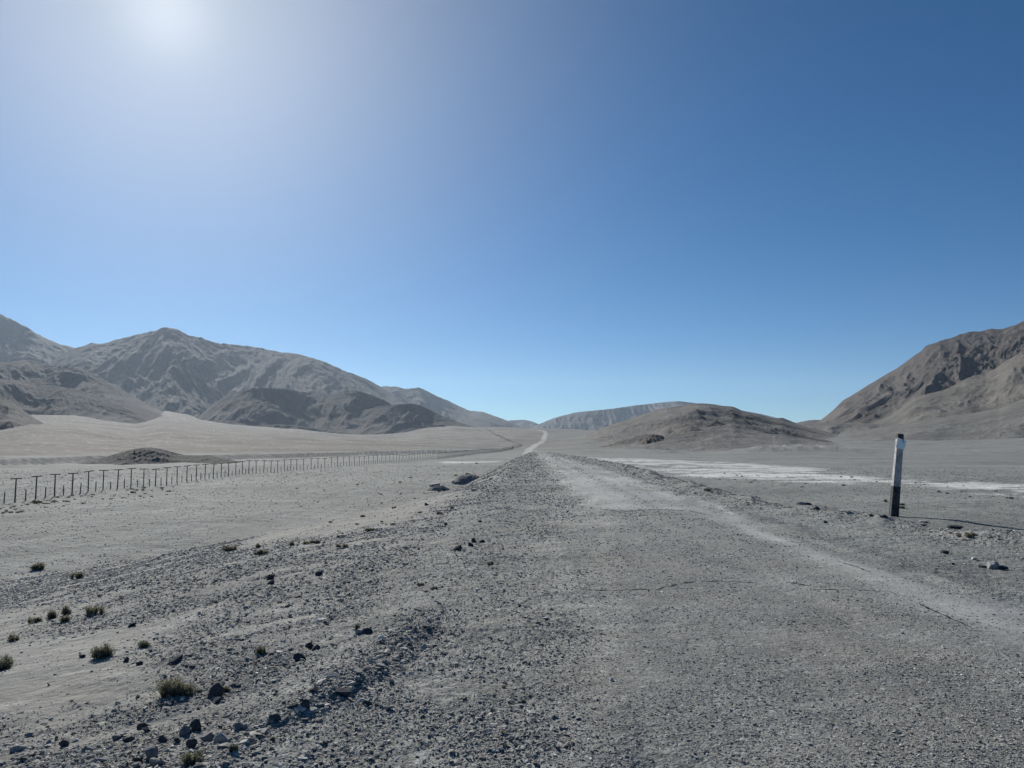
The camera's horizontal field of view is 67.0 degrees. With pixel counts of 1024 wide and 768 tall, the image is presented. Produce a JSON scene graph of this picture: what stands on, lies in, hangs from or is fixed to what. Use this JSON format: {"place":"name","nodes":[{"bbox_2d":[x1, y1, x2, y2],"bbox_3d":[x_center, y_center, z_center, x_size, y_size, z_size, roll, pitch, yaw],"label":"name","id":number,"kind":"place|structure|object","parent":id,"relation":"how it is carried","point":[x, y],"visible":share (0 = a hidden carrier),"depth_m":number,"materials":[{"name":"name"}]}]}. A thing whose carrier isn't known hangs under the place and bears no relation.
{"place":"outdoors","nodes":[
{"label":"outdoors","id":0,"kind":"place"},
{"bbox_2d":[0,397,43,429],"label":"spur","id":1,"kind":"structure","parent":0,"point":[12,415],"depth_m":1033.21,"materials":[{"name":"grey stone"}]},
{"bbox_2d":[0,314,73,364],"bbox_3d":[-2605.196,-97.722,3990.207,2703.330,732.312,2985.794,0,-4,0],"label":"peak","id":2,"kind":"structure","parent":0,"point":[19,342],"depth_m":4052.10,"materials":[{"name":"grey stone"}]},
{"bbox_2d":[0,379,162,423],"bbox_3d":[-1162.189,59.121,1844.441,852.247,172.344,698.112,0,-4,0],"label":"spur","id":3,"kind":"structure","parent":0,"point":[30,398],"depth_m":1852.77,"materials":[{"name":"grey stone"}]},
{"bbox_2d":[0,360,162,414],"bbox_3d":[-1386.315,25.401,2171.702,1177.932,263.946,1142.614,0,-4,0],"label":"spur","id":4,"kind":"structure","parent":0,"point":[73,378],"depth_m":2269.97,"materials":[{"name":"grey stone"}]},
{"bbox_2d":[48,327,406,417],"bbox_3d":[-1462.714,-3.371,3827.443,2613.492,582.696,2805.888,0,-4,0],"label":"mountain","id":5,"kind":"structure","parent":0,"point":[170,369],"depth_m":3706.61,"materials":[{"name":"grey stone"}]},
{"bbox_2d":[198,388,390,431],"bbox_3d":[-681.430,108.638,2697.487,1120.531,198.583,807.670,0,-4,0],"label":"dark foothill","id":6,"kind":"structure","parent":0,"point":[338,411],"depth_m":2663.07,"materials":[{"name":"grey stone"}]},
{"bbox_2d":[261,424,361,434],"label":"foothill toe","id":7,"kind":"object","parent":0,"point":[282,426],"visible":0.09,"depth_m":2266.47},
{"bbox_2d":[354,623,360,629],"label":"shrub","id":8,"kind":"object","parent":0,"point":[356,626],"visible":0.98,"depth_m":6.52,"materials":[{"name":"green plant"}]},
{"bbox_2d":[362,528,374,531],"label":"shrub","id":9,"kind":"object","parent":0,"point":[369,529],"visible":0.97,"depth_m":15.79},
{"bbox_2d":[345,403,476,434],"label":"dark knoll","id":10,"kind":"structure","parent":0,"point":[397,418],"depth_m":2597.44,"materials":[{"name":"grey stone"}]},
{"bbox_2d":[382,386,522,427],"bbox_3d":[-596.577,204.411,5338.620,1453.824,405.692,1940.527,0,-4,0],"label":"ridge behind","id":11,"kind":"structure","parent":0,"point":[438,405],"depth_m":5425.02,"materials":[{"name":"grey stone"}]},
{"bbox_2d":[0,411,1023,767],"bbox_3d":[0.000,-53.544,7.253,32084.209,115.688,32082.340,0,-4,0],"label":"ground","id":12,"kind":"structure","parent":0,"point":[52,447],"depth_m":14.39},
{"bbox_2d":[0,653,15,670],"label":"shrub","id":13,"kind":"object","parent":12,"relation":"on","point":[5,662],"visible":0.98,"depth_m":7.06,"materials":[{"name":"green plant"}]},
{"bbox_2d":[6,633,19,641],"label":"shrub","id":14,"kind":"object","parent":12,"relation":"on","point":[11,637],"visible":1,"depth_m":8.68,"materials":[{"name":"green plant"}]},
{"bbox_2d":[10,744,25,751],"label":"rock","id":15,"kind":"object","parent":12,"relation":"on","point":[19,747],"visible":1,"depth_m":4.39,"materials":[{"name":"stone"}]},
{"bbox_2d":[26,615,42,623],"bbox_3d":[-6.292,3.105,10.193,0.207,0.106,0.120,1,-4,-8],"label":"shrub","id":16,"kind":"object","parent":12,"relation":"on","point":[34,620],"visible":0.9,"depth_m":10.18,"materials":[{"name":"green plant"}]},
{"bbox_2d":[30,562,46,569],"bbox_3d":[-14.264,5.469,23.267,0.478,0.253,0.482,-3,-6,37],"label":"shrub","id":17,"kind":"object","parent":12,"relation":"on","point":[38,565],"visible":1,"depth_m":23.23,"materials":[{"name":"plant"}]},
{"bbox_2d":[45,609,58,619],"bbox_3d":[-6.140,3.072,10.344,0.164,0.137,0.172,2,-5,-25],"label":"shrub","id":18,"kind":"object","parent":12,"relation":"on","point":[51,614],"visible":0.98,"depth_m":10.30,"materials":[{"name":"green plant"}]},
{"bbox_2d":[59,740,68,746],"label":"rock","id":19,"kind":"object","parent":12,"relation":"on","point":[62,743],"visible":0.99,"depth_m":4.41,"materials":[{"name":"stone"}]},
{"bbox_2d":[58,614,70,621],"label":"shrub","id":20,"kind":"object","parent":12,"relation":"on","point":[65,618],"visible":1,"depth_m":9.65,"materials":[{"name":"green plant"}]},
{"bbox_2d":[58,606,71,614],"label":"shrub","id":21,"kind":"object","parent":12,"relation":"on","point":[66,610],"visible":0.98,"depth_m":10.42,"materials":[{"name":"green plant"}]},
{"bbox_2d":[69,571,84,578],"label":"shrub","id":22,"kind":"object","parent":12,"relation":"on","point":[78,575],"visible":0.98,"depth_m":18.10,"materials":[{"name":"green plant"}]},
{"bbox_2d":[85,604,107,615],"bbox_3d":[-5.359,2.901,9.952,0.296,0.147,0.177,0,-4,0],"label":"shrub","id":23,"kind":"object","parent":12,"relation":"on","point":[90,610],"visible":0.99,"depth_m":9.94,"materials":[{"name":"green plant"}]},
{"bbox_2d":[89,756,106,762],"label":"rock","id":24,"kind":"object","parent":12,"relation":"on","point":[101,759],"visible":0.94,"depth_m":4.01,"materials":[{"name":"stone"}]},
{"bbox_2d":[89,642,114,659],"bbox_3d":[-3.580,2.329,6.748,0.228,0.143,0.189,0,-4,0],"label":"shrub","id":25,"kind":"object","parent":12,"relation":"on","point":[101,652],"visible":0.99,"depth_m":6.74,"materials":[{"name":"green plant"}]},
{"bbox_2d":[112,733,125,738],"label":"rock","id":26,"kind":"object","parent":12,"relation":"on","point":[116,736],"visible":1,"depth_m":4.46,"materials":[{"name":"grey stone"}]},
{"bbox_2d":[122,736,134,741],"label":"rock","id":27,"kind":"object","parent":12,"relation":"on","point":[128,739],"visible":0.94,"depth_m":4.37,"materials":[{"name":"stone"}]},
{"bbox_2d":[132,758,142,762],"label":"rock","id":28,"kind":"object","parent":12,"relation":"on","point":[137,759],"visible":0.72,"depth_m":3.91,"materials":[{"name":"stone"}]},
{"bbox_2d":[137,722,148,728],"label":"rock","id":29,"kind":"object","parent":12,"relation":"on","point":[141,725],"visible":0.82,"depth_m":4.61,"materials":[{"name":"stone"}]},
{"bbox_2d":[136,639,150,647],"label":"shrub","id":30,"kind":"object","parent":12,"relation":"on","point":[143,643],"visible":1,"depth_m":6.99,"materials":[{"name":"green plant"}]},
{"bbox_2d":[141,726,150,731],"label":"rock","id":31,"kind":"object","parent":12,"relation":"on","point":[145,729],"visible":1,"depth_m":4.53,"materials":[{"name":"stone"}]},
{"bbox_2d":[144,745,158,758],"bbox_3d":[-1.843,1.899,3.961,0.069,0.093,0.066,-23,-13,20],"label":"rock","id":32,"kind":"object","parent":12,"relation":"on","point":[151,751],"visible":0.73,"depth_m":3.95,"materials":[{"name":"grey stone"}]},
{"bbox_2d":[149,757,165,767],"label":"rock","id":33,"kind":"object","parent":12,"relation":"on","point":[153,761],"visible":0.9,"depth_m":3.80,"materials":[{"name":"grey stone"}]},
{"bbox_2d":[76,447,240,464],"bbox_3d":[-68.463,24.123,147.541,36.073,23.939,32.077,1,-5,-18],"label":"mound","id":34,"kind":"object","parent":12,"relation":"on","point":[149,455],"visible":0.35,"depth_m":147.04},
{"bbox_2d":[158,735,166,742],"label":"rock","id":35,"kind":"object","parent":12,"relation":"on","point":[162,738],"visible":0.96,"depth_m":4.26,"materials":[{"name":"stone"}]},
{"bbox_2d":[166,654,182,665],"bbox_3d":[-2.662,2.196,6.095,0.166,0.040,0.141,-36,22,-23],"label":"rock","id":36,"kind":"object","parent":12,"relation":"on","point":[176,660],"visible":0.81,"depth_m":6.09,"materials":[{"name":"stone"}]},
{"bbox_2d":[152,675,198,696],"bbox_3d":[-2.250,2.020,5.164,0.328,0.147,0.218,-3,-5,33],"label":"shrub","id":37,"kind":"object","parent":12,"relation":"on","point":[176,687],"visible":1,"depth_m":5.15,"materials":[{"name":"green plant"}]},
{"bbox_2d":[179,726,191,735],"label":"rock","id":38,"kind":"object","parent":12,"relation":"on","point":[185,730],"visible":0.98,"depth_m":4.34,"materials":[{"name":"grey stone"}]},
{"bbox_2d":[180,750,203,765],"bbox_3d":[-1.563,1.824,3.780,0.114,0.070,0.104,2,-5,-29],"label":"shrub","id":39,"kind":"object","parent":12,"relation":"on","point":[187,758],"visible":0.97,"depth_m":3.76,"materials":[{"name":"green plant"}]},
{"bbox_2d":[186,738,197,748],"bbox_3d":[-1.684,1.888,4.056,0.059,0.059,0.033,11,-6,-7],"label":"rock","id":40,"kind":"object","parent":12,"relation":"on","point":[191,742],"visible":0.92,"depth_m":4.05,"materials":[{"name":"stone"}]},
{"bbox_2d":[189,719,200,730],"bbox_3d":[-1.806,1.952,4.410,0.076,0.077,0.047,20,1,17],"label":"rock","id":41,"kind":"object","parent":12,"relation":"on","point":[195,725],"visible":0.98,"depth_m":4.40,"materials":[{"name":"stone"}]},
{"bbox_2d":[198,732,214,741],"bbox_3d":[-1.659,1.914,4.188,0.091,0.052,0.071,-2,-5,25],"label":"rock","id":42,"kind":"object","parent":12,"relation":"on","point":[207,736],"visible":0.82,"depth_m":4.17,"materials":[{"name":"grey stone"}]},
{"bbox_2d":[207,681,224,698],"bbox_3d":[-1.940,2.019,5.068,0.189,0.100,0.137,-42,13,1],"label":"rock","id":43,"kind":"object","parent":12,"relation":"on","point":[217,689],"visible":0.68,"depth_m":5.02,"materials":[{"name":"stone"}]},
{"bbox_2d":[212,697,220,703],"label":"rock","id":44,"kind":"object","parent":12,"relation":"on","point":[216,700],"visible":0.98,"depth_m":4.90,"materials":[{"name":"stone"}]},
{"bbox_2d":[213,732,228,742],"bbox_3d":[-1.545,1.885,4.115,0.104,0.068,0.074,-29,-3,21],"label":"rock","id":45,"kind":"object","parent":12,"relation":"on","point":[220,737],"visible":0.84,"depth_m":4.08,"materials":[{"name":"stone"}]},
{"bbox_2d":[221,545,239,551],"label":"shrub","id":46,"kind":"object","parent":12,"relation":"on","point":[228,548],"visible":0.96,"depth_m":16.88,"materials":[{"name":"green plant"}]},
{"bbox_2d":[228,743,238,752],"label":"shrub","id":47,"kind":"object","parent":12,"relation":"on","point":[233,748],"visible":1,"depth_m":3.90,"materials":[{"name":"green plant"}]},
{"bbox_2d":[233,722,242,728],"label":"rock","id":48,"kind":"object","parent":12,"relation":"on","point":[238,725],"visible":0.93,"depth_m":4.26,"materials":[{"name":"grey stone"}]},
{"bbox_2d":[255,645,265,653],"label":"shrub","id":49,"kind":"object","parent":12,"relation":"on","point":[260,650],"visible":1,"depth_m":5.98,"materials":[{"name":"plant"}]},
{"bbox_2d":[252,549,269,554],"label":"shrub","id":50,"kind":"object","parent":12,"relation":"on","point":[261,551],"visible":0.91,"depth_m":14.33,"materials":[{"name":"green plant"}]},
{"bbox_2d":[3,430,521,502],"bbox_3d":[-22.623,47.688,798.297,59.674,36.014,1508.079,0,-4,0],"label":"wire fence","id":51,"kind":"object","parent":12,"relation":"on","point":[252,471],"visible":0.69,"depth_m":81.17,"materials":[{"name":"grey metal"}]},
{"bbox_2d":[266,574,274,579],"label":"rock","id":52,"kind":"object","parent":12,"relation":"on","point":[270,576],"visible":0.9,"depth_m":10.48,"materials":[{"name":"stone"}]},
{"bbox_2d":[267,718,273,723],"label":"rock","id":53,"kind":"object","parent":12,"relation":"on","point":[270,720],"visible":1,"depth_m":4.28,"materials":[{"name":"grey stone"}]},
{"bbox_2d":[269,714,280,721],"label":"rock","id":54,"kind":"object","parent":12,"relation":"on","point":[276,717],"visible":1,"depth_m":4.30,"materials":[{"name":"stone"}]},
{"bbox_2d":[287,703,298,709],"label":"rock","id":55,"kind":"object","parent":12,"relation":"on","point":[292,705],"visible":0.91,"depth_m":4.47,"materials":[{"name":"stone"}]},
{"bbox_2d":[293,652,305,660],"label":"rock","id":56,"kind":"object","parent":12,"relation":"on","point":[297,656],"visible":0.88,"depth_m":5.70,"materials":[{"name":"stone"}]},
{"bbox_2d":[300,699,309,708],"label":"rock","id":57,"kind":"object","parent":12,"relation":"on","point":[305,703],"visible":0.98,"depth_m":4.47,"materials":[{"name":"stone"}]},
{"bbox_2d":[305,642,313,648],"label":"rock","id":58,"kind":"object","parent":12,"relation":"on","point":[310,645],"visible":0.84,"depth_m":6.00,"materials":[{"name":"stone"}]},
{"bbox_2d":[303,707,316,713],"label":"rock","id":59,"kind":"object","parent":12,"relation":"on","point":[311,710],"visible":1,"depth_m":4.46,"materials":[{"name":"stone"}]},
{"bbox_2d":[308,686,318,690],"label":"rock","id":60,"kind":"object","parent":12,"relation":"on","point":[315,688],"visible":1,"depth_m":4.74,"materials":[{"name":"stone"}]},
{"bbox_2d":[308,540,321,543],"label":"shrub","id":61,"kind":"object","parent":12,"relation":"on","point":[314,541],"visible":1,"depth_m":14.72,"materials":[{"name":"green plant"}]},
{"bbox_2d":[311,644,320,650],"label":"rock","id":62,"kind":"object","parent":12,"relation":"on","point":[316,647],"visible":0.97,"depth_m":5.93,"materials":[{"name":"stone"}]},
{"bbox_2d":[315,571,322,575],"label":"rock","id":63,"kind":"object","parent":12,"relation":"on","point":[318,573],"visible":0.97,"depth_m":10.20,"materials":[{"name":"stone"}]},
{"bbox_2d":[315,617,325,622],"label":"rock","id":64,"kind":"object","parent":12,"relation":"on","point":[320,619],"visible":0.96,"depth_m":7.16,"materials":[{"name":"white stone"}]},
{"bbox_2d":[336,543,347,547],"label":"shrub","id":65,"kind":"object","parent":12,"relation":"on","point":[342,545],"visible":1,"depth_m":13.46,"materials":[{"name":"green plant"}]},
{"bbox_2d":[334,687,350,696],"bbox_3d":[-1.042,1.905,4.768,0.102,0.053,0.075,0,-4,0],"label":"rock","id":66,"kind":"object","parent":12,"relation":"on","point":[344,692],"visible":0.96,"depth_m":4.74,"materials":[{"name":"stone"}]},
{"bbox_2d":[355,629,362,633],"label":"rock","id":67,"kind":"object","parent":12,"relation":"on","point":[358,631],"visible":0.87,"depth_m":6.36,"materials":[{"name":"stone"}]},
{"bbox_2d":[362,700,371,705],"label":"rock","id":68,"kind":"object","parent":12,"relation":"on","point":[366,702],"visible":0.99,"depth_m":4.61,"materials":[{"name":"stone"}]},
{"bbox_2d":[362,628,372,633],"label":"rock","id":69,"kind":"object","parent":12,"relation":"on","point":[367,630],"visible":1,"depth_m":6.35,"materials":[{"name":"stone"}]},
{"bbox_2d":[427,485,448,490],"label":"rubble heap","id":70,"kind":"object","parent":12,"relation":"on","point":[436,487],"visible":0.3,"depth_m":62.37,"materials":[{"name":"grey stone"}]},
{"bbox_2d":[452,545,461,550],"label":"rock","id":71,"kind":"object","parent":12,"relation":"on","point":[458,547],"visible":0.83,"depth_m":11.22,"materials":[{"name":"stone"}]},
{"bbox_2d":[451,473,480,483],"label":"gravel heap","id":72,"kind":"object","parent":12,"relation":"on","point":[466,478],"visible":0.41,"depth_m":71.49,"materials":[{"name":"grey gravel"}]},
{"bbox_2d":[0,452,1023,767],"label":"loose gravel","id":73,"kind":"structure","parent":12,"relation":"on","point":[360,666],"depth_m":5.76,"materials":[{"name":"grey gravel"}]},
{"bbox_2d":[445,457,1023,496],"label":"salt flat","id":74,"kind":"structure","parent":12,"relation":"attached to","point":[973,485],"depth_m":93.79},
{"bbox_2d":[796,501,807,504],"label":"rock","id":75,"kind":"object","parent":12,"relation":"on","point":[800,503],"visible":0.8,"depth_m":46.30,"materials":[{"name":"stone"}]},
{"bbox_2d":[888,434,905,516],"bbox_3d":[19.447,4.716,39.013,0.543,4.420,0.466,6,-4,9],"label":"marker post","id":76,"kind":"object","parent":12,"relation":"on","point":[900,444],"visible":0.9,"depth_m":38.93,"materials":[{"name":"white paint"}]},
{"bbox_2d":[947,525,962,528],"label":"rock","id":77,"kind":"object","parent":12,"relation":"on","point":[954,526],"visible":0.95,"depth_m":33.23,"materials":[{"name":"stone"}]},
{"bbox_2d":[956,532,978,537],"bbox_3d":[7.292,2.414,12.409,0.374,0.093,0.172,0,-4,0],"label":"shrub","id":78,"kind":"object","parent":12,"relation":"on","point":[959,534],"visible":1,"depth_m":12.37,"materials":[{"name":"plant"}]},
{"bbox_2d":[986,560,999,568],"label":"rock","id":79,"kind":"object","parent":12,"relation":"on","point":[991,564],"visible":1,"depth_m":9.46,"materials":[{"name":"stone"}]},
{"bbox_2d":[998,565,1008,568],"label":"rock","id":80,"kind":"object","parent":12,"relation":"on","point":[1002,567],"visible":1,"depth_m":9.42,"materials":[{"name":"stone"}]},
{"bbox_2d":[0,0,1023,423],"label":"sky","id":81,"kind":"structure","parent":0,"point":[537,211],"materials":[{"name":"blue"}]},
{"bbox_2d":[509,420,537,427],"bbox_3d":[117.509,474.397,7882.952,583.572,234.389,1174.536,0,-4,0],"label":"hill","id":82,"kind":"structure","parent":0,"point":[525,424],"depth_m":8035.36,"materials":[{"name":"grey stone"}]},
{"bbox_2d":[532,401,794,430],"bbox_3d":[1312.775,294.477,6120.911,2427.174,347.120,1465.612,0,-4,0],"label":"streaked ridge","id":83,"kind":"structure","parent":0,"point":[595,420],"depth_m":6306.80,"materials":[{"name":"grey stone"}]},
{"bbox_2d":[583,403,836,450],"bbox_3d":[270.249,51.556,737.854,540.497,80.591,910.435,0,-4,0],"label":"hill","id":84,"kind":"structure","parent":0,"point":[725,428],"depth_m":555.34,"materials":[{"name":"grey stone"}]},
{"bbox_2d":[639,435,663,443],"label":"rock outcrop","id":85,"kind":"object","parent":84,"relation":"attached to","point":[652,438],"visible":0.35,"depth_m":408.09,"materials":[{"name":"grey stone"}]},
{"bbox_2d":[669,425,702,434],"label":"hill spur","id":86,"kind":"structure","parent":84,"relation":"attached to","point":[688,428],"depth_m":451.47,"materials":[{"name":"grey stone"}]},
{"bbox_2d":[522,430,1023,767],"bbox_3d":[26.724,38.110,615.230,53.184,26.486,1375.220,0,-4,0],"label":"road","id":87,"kind":"structure","parent":0,"point":[834,568],"depth_m":5.99,"materials":[{"name":"grey gravel"}]},
{"bbox_2d":[587,509,994,749],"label":"road cracks","id":88,"kind":"object","parent":87,"relation":"on","point":[926,607],"visible":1,"depth_m":8.12,"materials":[{"name":"black"}]},
{"bbox_2d":[776,418,795,423],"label":"mountain","id":89,"kind":"structure","parent":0,"point":[784,419],"depth_m":1418.50,"materials":[{"name":"grey stone"}]},
{"bbox_2d":[798,420,819,422],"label":"notch hill","id":90,"kind":"structure","parent":0,"point":[811,421],"depth_m":2345.73,"materials":[{"name":"grey stone"}]},
{"bbox_2d":[798,422,879,433],"bbox_3d":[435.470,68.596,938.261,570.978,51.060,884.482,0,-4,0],"label":"sandy apron","id":91,"kind":"object","parent":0,"point":[834,428],"visible":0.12,"depth_m":910.05,"materials":[{"name":"grey sand"}]},
{"bbox_2d":[815,321,1023,423],"bbox_3d":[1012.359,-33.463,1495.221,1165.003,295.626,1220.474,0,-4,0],"label":"mountain","id":92,"kind":"structure","parent":0,"point":[940,365],"depth_m":1461.94,"materials":[{"name":"grey stone"}]},
{"bbox_2d":[870,351,1023,426],"bbox_3d":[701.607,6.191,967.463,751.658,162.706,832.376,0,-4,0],"label":"sandy spur","id":93,"kind":"structure","parent":92,"relation":"attached to","point":[1001,385],"depth_m":921.21,"materials":[{"name":"grey sand"}]},
{"bbox_2d":[837,399,1023,440],"bbox_3d":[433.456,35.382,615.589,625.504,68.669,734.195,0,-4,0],"label":"grey slope","id":94,"kind":"structure","parent":0,"point":[1006,422],"depth_m":555.42,"materials":[{"name":"grey sand"}]}
]}

